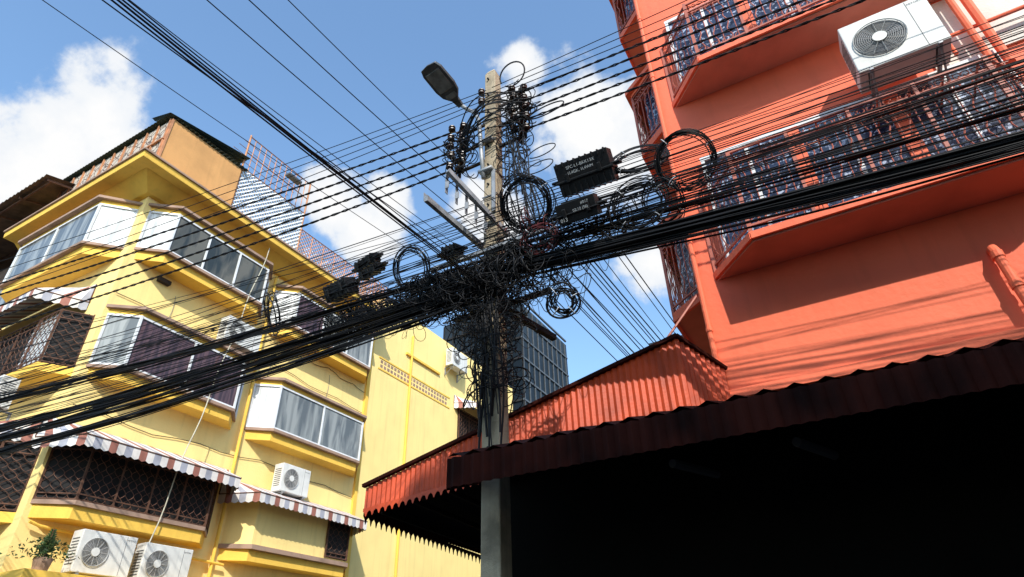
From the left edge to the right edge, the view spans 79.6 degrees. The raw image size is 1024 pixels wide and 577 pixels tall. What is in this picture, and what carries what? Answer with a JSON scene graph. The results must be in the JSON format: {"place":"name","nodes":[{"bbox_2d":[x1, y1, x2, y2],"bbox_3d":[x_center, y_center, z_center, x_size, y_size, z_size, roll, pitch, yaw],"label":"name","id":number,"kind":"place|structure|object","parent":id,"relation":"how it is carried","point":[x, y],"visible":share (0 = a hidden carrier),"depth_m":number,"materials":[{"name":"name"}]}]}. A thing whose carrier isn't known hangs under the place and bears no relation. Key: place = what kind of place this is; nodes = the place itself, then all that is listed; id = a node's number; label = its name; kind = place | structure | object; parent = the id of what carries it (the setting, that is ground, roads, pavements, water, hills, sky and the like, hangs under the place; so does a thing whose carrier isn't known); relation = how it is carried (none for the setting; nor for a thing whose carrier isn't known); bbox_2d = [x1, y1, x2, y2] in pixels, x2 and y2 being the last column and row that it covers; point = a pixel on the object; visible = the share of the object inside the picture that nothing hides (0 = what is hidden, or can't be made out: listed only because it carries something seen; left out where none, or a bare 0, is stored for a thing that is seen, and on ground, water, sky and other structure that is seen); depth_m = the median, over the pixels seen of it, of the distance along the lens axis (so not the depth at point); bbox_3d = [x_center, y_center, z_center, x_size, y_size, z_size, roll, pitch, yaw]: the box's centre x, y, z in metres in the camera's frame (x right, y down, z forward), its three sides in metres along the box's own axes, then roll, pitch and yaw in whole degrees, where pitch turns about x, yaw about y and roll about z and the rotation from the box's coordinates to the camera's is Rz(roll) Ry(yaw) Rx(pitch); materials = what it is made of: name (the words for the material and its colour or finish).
{"place":"outdoors","nodes":[
{"label":"outdoors","id":0,"kind":"place"},
{"bbox_2d":[0,0,684,383],"label":"sky","id":1,"kind":"structure","parent":0,"point":[68,99],"materials":[{"name":"blue"}]},
{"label":"pavement","id":2,"kind":"structure","parent":0,"visible":0},
{"bbox_2d":[0,174,74,304],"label":"brown neighbour building","id":3,"kind":"structure","parent":2,"relation":"on","point":[37,195],"depth_m":17.69,"materials":[{"name":"brick"}]},
{"bbox_2d":[0,196,512,576],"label":"walls","id":4,"kind":"structure","parent":2,"relation":"on","point":[380,401],"depth_m":17.04,"materials":[{"name":"yellow paint"}]},
{"bbox_2d":[0,308,350,576],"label":"grille bays","id":5,"kind":"object","parent":4,"relation":"attached to","point":[85,486],"visible":0.91,"depth_m":12.93,"materials":[{"name":"yellow paint"}]},
{"bbox_2d":[0,194,374,476],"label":"window bays","id":6,"kind":"object","parent":4,"relation":"attached to","point":[289,417],"depth_m":15.46,"materials":[{"name":"yellow paint"}]},
{"bbox_2d":[216,315,261,353],"bbox_3d":[-7.019,1.384,15.697,0.472,1.010,1.058,-18,-37,24],"label":"air conditioner","id":7,"kind":"object","parent":6,"relation":"on","point":[244,342],"visible":0.33,"depth_m":15.61,"materials":[{"name":"metal"}]},
{"bbox_2d":[3,147,379,331],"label":"cornice","id":8,"kind":"structure","parent":4,"relation":"attached to","point":[142,174],"depth_m":15.86,"materials":[{"name":"yellow paint"}]},
{"bbox_2d":[56,112,249,204],"bbox_3d":[-10.261,-2.797,17.316,5.020,1.904,2.500,-18,-37,24],"label":"rooftop room","id":9,"kind":"object","parent":8,"relation":"on","point":[205,159],"visible":0.63,"depth_m":16.30,"materials":[{"name":"paint"}]},
{"bbox_2d":[149,248,269,541],"bbox_3d":[-7.051,2.045,14.729,0.026,8.253,1.162,-18,-37,24],"label":"hanging rope","id":10,"kind":"object","parent":8,"relation":"hanging from","point":[199,420],"visible":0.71,"depth_m":13.68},
{"bbox_2d":[231,135,386,304],"bbox_3d":[-6.408,-1.672,20.002,1.762,2.900,6.644,-18,-37,24],"label":"roof cage","id":11,"kind":"object","parent":8,"relation":"on","point":[297,246],"visible":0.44,"depth_m":18.45,"materials":[{"name":"white metal"}]},
{"bbox_2d":[0,284,476,535],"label":"striped awnings","id":12,"kind":"object","parent":4,"relation":"attached to","point":[234,488],"visible":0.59,"depth_m":13.75,"materials":[{"name":"fabric"}]},
{"bbox_2d":[0,374,20,420],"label":"air conditioner","id":13,"kind":"object","parent":12,"relation":"attached to","point":[10,387],"visible":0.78,"depth_m":11.99,"materials":[{"name":"metal"}]},
{"bbox_2d":[271,462,310,500],"bbox_3d":[-5.807,5.203,16.001,0.472,1.050,0.958,-18,-37,24],"label":"air conditioner","id":14,"kind":"object","parent":12,"relation":"attached to","point":[290,480],"visible":0.97,"depth_m":15.89,"materials":[{"name":"metal"}]},
{"bbox_2d":[0,275,478,576],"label":"wall details","id":15,"kind":"structure","parent":4,"relation":"attached to","point":[466,423],"depth_m":17.44,"materials":[{"name":"yellow paint"}]},
{"bbox_2d":[0,529,94,570],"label":"potted plant","id":16,"kind":"object","parent":15,"relation":"on","point":[42,559],"visible":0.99,"depth_m":10.51,"materials":[{"name":"green plant"}]},
{"bbox_2d":[61,529,137,576],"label":"air conditioner","id":17,"kind":"object","parent":15,"relation":"attached to","point":[109,554],"visible":1,"depth_m":11.32,"materials":[{"name":"metal"}]},
{"bbox_2d":[128,542,193,576],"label":"air conditioner","id":18,"kind":"object","parent":15,"relation":"attached to","point":[153,560],"visible":1,"depth_m":12.23,"materials":[{"name":"metal"}]},
{"bbox_2d":[444,347,466,382],"bbox_3d":[-2.293,3.142,25.086,0.472,1.100,1.108,-18,-37,24],"label":"air conditioner","id":19,"kind":"object","parent":4,"relation":"attached to","point":[455,363],"visible":0.86,"depth_m":24.90,"materials":[{"name":"metal"}]},
{"bbox_2d":[423,69,556,576],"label":"utility pole","id":20,"kind":"object","parent":2,"relation":"on","point":[496,553],"visible":0.62,"depth_m":7.15,"materials":[{"name":"concrete"}]},
{"bbox_2d":[0,0,865,327],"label":"power lines","id":21,"kind":"object","parent":20,"relation":"attached to","point":[678,28],"visible":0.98,"depth_m":8.98,"materials":[{"name":"black rubber"}]},
{"bbox_2d":[421,61,493,179],"bbox_3d":[-0.807,-2.252,8.508,1.049,1.895,0.507,12,-35,-20],"label":"street lamp","id":22,"kind":"object","parent":20,"relation":"attached to","point":[439,79],"visible":0.92,"depth_m":8.80,"materials":[{"name":"metal"}]},
{"bbox_2d":[313,79,652,417],"bbox_3d":[-0.659,-0.595,7.735,4.799,4.858,0.815,-18,-37,24],"label":"cable tangle","id":23,"kind":"object","parent":20,"relation":"attached to","point":[509,287],"visible":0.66,"depth_m":6.92,"materials":[{"name":"black rubber"}]},
{"bbox_2d":[546,282,580,318],"bbox_3d":[0.534,0.120,6.423,0.376,0.392,0.128,-6,-3,7],"label":"cable coil","id":24,"kind":"object","parent":23,"relation":"attached to","point":[558,291],"visible":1,"depth_m":6.41,"materials":[{"name":"black rubber"}]},
{"bbox_2d":[0,0,1023,455],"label":"overhead cables","id":25,"kind":"object","parent":20,"relation":"attached to","point":[604,248],"visible":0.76,"depth_m":6.45,"materials":[{"name":"black rubber"}]},
{"bbox_2d":[263,291,281,336],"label":"cable coil","id":26,"kind":"object","parent":25,"relation":"attached to","point":[270,299],"visible":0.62,"depth_m":8.08,"materials":[{"name":"black rubber"}]},
{"bbox_2d":[322,277,359,302],"bbox_3d":[-2.207,0.017,7.910,0.600,0.222,0.250,-24,-9,30],"label":"splice enclosure","id":27,"kind":"object","parent":25,"relation":"attached to","point":[339,285],"visible":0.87,"depth_m":7.82,"materials":[{"name":"black plastic"}]},
{"bbox_2d":[351,252,383,272],"bbox_3d":[-1.925,-0.344,8.155,0.580,0.142,0.170,-27,-11,33],"label":"splice enclosure","id":28,"kind":"object","parent":25,"relation":"attached to","point":[361,265],"visible":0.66,"depth_m":8.08,"materials":[{"name":"black plastic"}]},
{"bbox_2d":[356,262,387,280],"bbox_3d":[-1.834,-0.222,8.017,0.580,0.122,0.170,-27,-11,33],"label":"splice enclosure","id":29,"kind":"object","parent":25,"relation":"attached to","point":[380,265],"visible":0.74,"depth_m":7.95,"materials":[{"name":"black plastic"}]},
{"bbox_2d":[392,245,429,291],"bbox_3d":[-1.244,-0.243,7.641,0.610,0.599,0.108,-25,-10,32],"label":"cable coil","id":30,"kind":"object","parent":25,"relation":"attached to","point":[399,257],"visible":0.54,"depth_m":7.65,"materials":[{"name":"black rubber"}]},
{"bbox_2d":[437,242,467,259],"bbox_3d":[-0.738,-0.450,7.565,0.400,0.162,0.210,-18,-17,24],"label":"splice enclosure","id":31,"kind":"object","parent":25,"relation":"attached to","point":[447,248],"visible":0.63,"depth_m":7.49,"materials":[{"name":"black plastic"}]},
{"bbox_2d":[497,172,555,233],"bbox_3d":[0.164,-1.002,7.205,0.706,0.720,0.128,-18,1,24],"label":"cable coil","id":32,"kind":"object","parent":25,"relation":"attached to","point":[505,213],"visible":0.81,"depth_m":7.18,"materials":[{"name":"black rubber"}]},
{"bbox_2d":[520,222,559,254],"bbox_3d":[0.313,-0.560,6.941,0.494,0.368,0.108,-18,-17,24],"label":"cable coil","id":33,"kind":"object","parent":25,"relation":"attached to","point":[548,247],"visible":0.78,"depth_m":6.92,"materials":[{"name":"black rubber"}]},
{"bbox_2d":[550,193,606,225],"bbox_3d":[0.711,-0.842,6.574,0.620,0.220,0.254,-17,2,22],"label":"splice enclosure","id":34,"kind":"object","parent":25,"relation":"attached to","point":[581,208],"visible":1,"depth_m":6.49,"materials":[{"name":"black plastic"}]},
{"bbox_2d":[552,147,621,196],"bbox_3d":[0.828,-1.289,6.847,0.800,0.382,0.314,-17,2,22],"label":"splice enclosure","id":35,"kind":"object","parent":25,"relation":"attached to","point":[586,172],"visible":0.99,"depth_m":6.73,"materials":[{"name":"black plastic"}]},
{"bbox_2d":[607,175,671,232],"bbox_3d":[1.339,-0.904,6.538,0.703,0.647,0.128,-18,-27,24],"label":"cable coil","id":36,"kind":"object","parent":25,"relation":"attached to","point":[657,217],"visible":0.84,"depth_m":6.51,"materials":[{"name":"black rubber"}]},
{"bbox_2d":[613,144,669,174],"bbox_3d":[1.413,-1.437,6.829,0.678,0.618,0.098,-12,-56,15],"label":"cable coil","id":37,"kind":"object","parent":25,"relation":"attached to","point":[624,170],"visible":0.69,"depth_m":6.77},
{"bbox_2d":[638,172,687,224],"bbox_3d":[1.596,-0.904,6.443,0.128,0.599,0.584,-21,-15,-42],"label":"cable coil","id":38,"kind":"object","parent":25,"relation":"attached to","point":[675,186],"visible":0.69,"depth_m":6.37,"materials":[{"name":"black rubber"}]},
{"bbox_2d":[654,128,717,191],"bbox_3d":[1.815,-1.339,6.438,0.640,0.652,0.098,-12,1,16],"label":"cable coil","id":39,"kind":"object","parent":25,"relation":"attached to","point":[669,138],"visible":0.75,"depth_m":6.43,"materials":[{"name":"black rubber"}]},
{"bbox_2d":[458,61,609,447],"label":"jumper cables","id":40,"kind":"object","parent":20,"relation":"attached to","point":[483,390],"visible":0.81,"depth_m":6.98,"materials":[{"name":"black rubber"}]},
{"bbox_2d":[504,193,584,247],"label":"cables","id":41,"kind":"object","parent":20,"relation":"attached to","point":[525,211],"visible":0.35,"depth_m":7.11,"materials":[{"name":"black rubber"}]},
{"bbox_2d":[443,302,568,409],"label":"glass office tower","id":42,"kind":"structure","parent":2,"relation":"on","point":[544,362],"depth_m":53.27,"materials":[{"name":"grey glass"}]},
{"bbox_2d":[446,337,1023,576],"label":"market canopy","id":43,"kind":"object","parent":2,"relation":"on","point":[915,468],"visible":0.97,"depth_m":5.24,"materials":[{"name":"metal"}]},
{"bbox_2d":[637,0,1023,390],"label":"walls","id":44,"kind":"structure","parent":2,"relation":"on","point":[941,280],"depth_m":6.66,"materials":[{"name":"red paint"}]},
{"bbox_2d":[362,333,730,563],"bbox_3d":[0.887,2.447,8.151,4.584,1.587,3.250,-18,-37,24],"label":"red corrugated awning","id":45,"kind":"object","parent":44,"relation":"attached to","point":[415,498],"visible":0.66,"depth_m":6.97,"materials":[{"name":"red metal"}]},
{"bbox_2d":[609,0,711,355],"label":"side balconies","id":46,"kind":"structure","parent":44,"relation":"attached to","point":[691,326],"depth_m":9.70,"materials":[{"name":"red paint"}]},
{"bbox_2d":[633,0,1023,396],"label":"pipes and trim","id":47,"kind":"object","parent":44,"relation":"attached to","point":[956,16],"visible":0.73,"depth_m":7.04,"materials":[{"name":"red paint"}]},
{"bbox_2d":[660,0,1023,271],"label":"balcony grilles","id":48,"kind":"object","parent":44,"relation":"attached to","point":[715,263],"visible":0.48,"depth_m":7.17,"materials":[{"name":"metal"}]},
{"bbox_2d":[837,0,951,116],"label":"air conditioner","id":49,"kind":"object","parent":48,"relation":"attached to","point":[892,32],"visible":0.94,"depth_m":7.04,"materials":[{"name":"metal"}]},
{"bbox_2d":[664,0,1023,280],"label":"balconies","id":50,"kind":"structure","parent":44,"relation":"attached to","point":[759,247],"depth_m":7.14,"materials":[{"name":"red paint"}]}
]}

